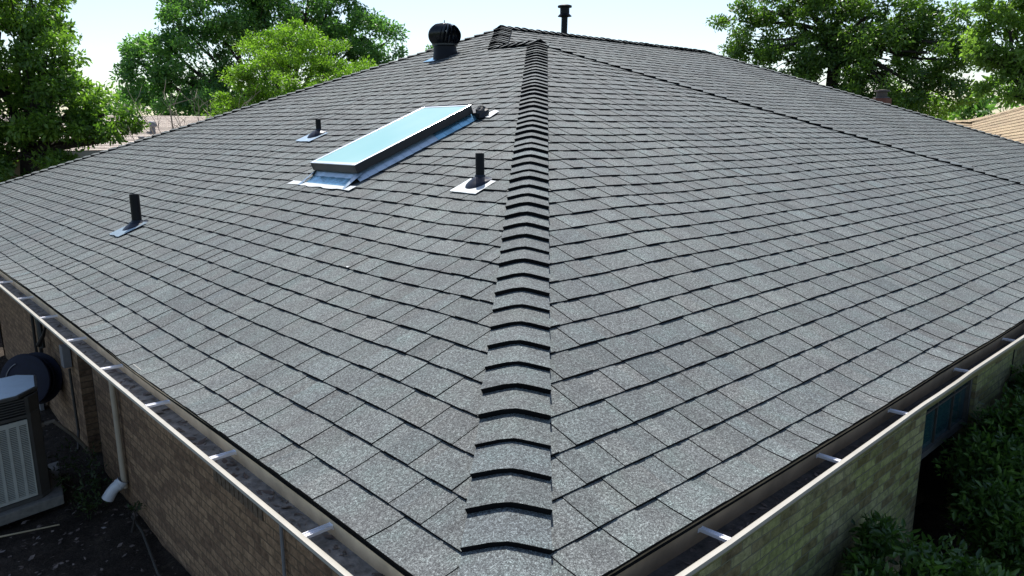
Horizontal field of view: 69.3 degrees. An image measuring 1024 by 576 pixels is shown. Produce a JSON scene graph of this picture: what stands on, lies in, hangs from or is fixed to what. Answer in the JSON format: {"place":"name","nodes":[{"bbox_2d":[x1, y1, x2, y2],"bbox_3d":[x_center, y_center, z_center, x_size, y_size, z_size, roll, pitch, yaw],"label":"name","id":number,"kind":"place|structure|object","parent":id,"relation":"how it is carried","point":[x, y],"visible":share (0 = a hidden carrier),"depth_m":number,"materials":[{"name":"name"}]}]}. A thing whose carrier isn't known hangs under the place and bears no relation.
{"place":"outdoors","nodes":[
{"label":"outdoors","id":0,"kind":"place"},
{"bbox_2d":[0,0,1022,136],"label":"sky","id":1,"kind":"structure","parent":0,"point":[103,24],"materials":[{"name":"white"}]},
{"bbox_2d":[0,330,1023,575],"bbox_3d":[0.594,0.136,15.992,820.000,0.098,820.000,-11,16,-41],"label":"ground","id":2,"kind":"structure","parent":0,"point":[98,552],"depth_m":6.49,"materials":[{"name":"soil"}]},
{"bbox_2d":[0,524,59,537],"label":"stick","id":3,"kind":"object","parent":2,"relation":"on","point":[27,531],"visible":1,"depth_m":6.45,"materials":[{"name":"brown wood"}]},
{"bbox_2d":[0,461,64,525],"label":"concrete pad","id":4,"kind":"object","parent":2,"relation":"on","point":[54,497],"visible":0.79,"depth_m":6.81,"materials":[{"name":"grey concrete"}]},
{"bbox_2d":[0,375,94,511],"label":"air conditioner","id":5,"kind":"object","parent":4,"relation":"on","point":[24,475],"visible":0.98,"depth_m":6.71,"materials":[{"name":"paint"}]},
{"bbox_2d":[30,314,46,410],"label":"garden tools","id":6,"kind":"object","parent":2,"relation":"on","point":[41,334],"visible":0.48,"depth_m":8.79,"materials":[{"name":"plastic"}]},
{"bbox_2d":[0,0,151,182],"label":"broadleaf tree","id":7,"kind":"object","parent":2,"relation":"on","point":[35,93],"visible":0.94,"depth_m":14.91,"materials":[{"name":"green plant"}]},
{"bbox_2d":[47,438,112,520],"bbox_3d":[-4.126,1.814,7.154,0.537,0.600,1.146,-11,16,-41],"label":"weed clump","id":8,"kind":"object","parent":2,"relation":"on","point":[95,480],"visible":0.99,"depth_m":7.06,"materials":[{"name":"green plant"}]},
{"bbox_2d":[0,418,175,575],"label":"leaf litter","id":9,"kind":"object","parent":2,"relation":"on","point":[54,565],"visible":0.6,"depth_m":6.36,"materials":[{"name":"brown plant"}]},
{"bbox_2d":[0,114,210,181],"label":"neighbour house","id":10,"kind":"structure","parent":2,"relation":"on","point":[165,123],"depth_m":19.53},
{"bbox_2d":[127,501,144,531],"bbox_3d":[-3.338,2.052,6.562,0.175,0.370,0.168,-11,16,-41],"label":"weed clump","id":11,"kind":"object","parent":2,"relation":"on","point":[138,508],"visible":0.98,"depth_m":6.54,"materials":[{"name":"green plant"}]},
{"bbox_2d":[131,515,161,575],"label":"cable","id":12,"kind":"object","parent":2,"relation":"on","point":[148,548],"visible":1,"depth_m":6.20,"materials":[{"name":"black rubber"}]},
{"bbox_2d":[79,84,260,115],"bbox_3d":[-17.399,-8.457,42.081,13.489,6.479,7.659,-7,14,-29],"label":"leafy bush","id":13,"kind":"object","parent":2,"relation":"on","point":[121,100],"visible":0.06,"depth_m":38.80,"materials":[{"name":"green plant"}]},
{"bbox_2d":[121,81,260,140],"bbox_3d":[-6.536,-2.053,15.559,2.680,4.487,0.734,-3,12,-15],"label":"bare shrub","id":14,"kind":"object","parent":2,"relation":"on","point":[172,124],"visible":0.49,"depth_m":15.11,"materials":[{"name":"brown plant"}]},
{"bbox_2d":[107,0,409,115],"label":"broadleaf tree","id":15,"kind":"object","parent":2,"relation":"on","point":[229,26],"visible":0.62,"depth_m":28.64,"materials":[{"name":"green plant"}]},
{"bbox_2d":[200,17,377,117],"bbox_3d":[-6.407,-4.515,22.357,4.009,6.885,4.516,6,13,26],"label":"lime green tree","id":16,"kind":"object","parent":2,"relation":"on","point":[319,67],"visible":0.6,"depth_m":21.53,"materials":[{"name":"green plant"}]},
{"bbox_2d":[0,4,1023,575],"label":"brick house","id":17,"kind":"structure","parent":2,"relation":"on","point":[590,306],"depth_m":4.25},
{"bbox_2d":[0,352,62,403],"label":"hose reel","id":18,"kind":"object","parent":17,"relation":"attached to","point":[45,368],"visible":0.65,"depth_m":8.40,"materials":[{"name":"black plastic"}]},
{"bbox_2d":[921,378,972,459],"bbox_3d":[3.617,0.707,6.131,1.200,1.215,0.050,-11,16,-41],"label":"window","id":19,"kind":"structure","parent":17,"relation":"in","point":[942,420],"depth_m":6.27,"materials":[{"name":"glass"}]},
{"bbox_2d":[702,0,986,118],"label":"oak tree","id":20,"kind":"object","parent":2,"relation":"on","point":[904,32],"visible":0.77,"depth_m":21.77,"materials":[{"name":"green plant"}]},
{"bbox_2d":[838,510,1019,575],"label":"glossy shrub","id":21,"kind":"object","parent":2,"relation":"on","point":[929,559],"visible":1,"depth_m":4.67,"materials":[{"name":"green plant"}]},
{"bbox_2d":[900,88,970,119],"bbox_3d":[15.823,-5.272,29.140,2.310,5.392,3.676,-6,13,-24],"label":"leafy bush","id":22,"kind":"object","parent":2,"relation":"on","point":[949,118],"visible":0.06,"depth_m":28.02,"materials":[{"name":"green plant"}]},
{"bbox_2d":[931,364,1023,575],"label":"glossy shrub","id":23,"kind":"object","parent":2,"relation":"on","point":[987,479],"visible":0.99,"depth_m":5.77,"materials":[{"name":"green plant"}]},
{"bbox_2d":[946,106,1023,142],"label":"neighbour house","id":24,"kind":"structure","parent":2,"relation":"on","point":[1007,123],"depth_m":21.09,"materials":[{"name":"beige"}]},
{"bbox_2d":[948,90,1022,119],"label":"leafy bush","id":25,"kind":"object","parent":2,"relation":"on","point":[969,111],"visible":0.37,"depth_m":24.41,"materials":[{"name":"green plant"}]},
{"bbox_2d":[947,74,1023,119],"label":"leafy bush","id":26,"kind":"object","parent":2,"relation":"on","point":[989,78],"visible":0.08,"depth_m":30.42,"materials":[{"name":"green plant"}]},
{"bbox_2d":[957,0,1023,109],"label":"broadleaf tree","id":27,"kind":"object","parent":2,"relation":"on","point":[983,53],"visible":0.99,"depth_m":16.84,"materials":[{"name":"green plant"}]},
{"bbox_2d":[971,558,1023,575],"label":"glossy shrub","id":28,"kind":"object","parent":2,"relation":"on","point":[987,564],"visible":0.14,"depth_m":5.07,"materials":[{"name":"green plant"}]}
]}

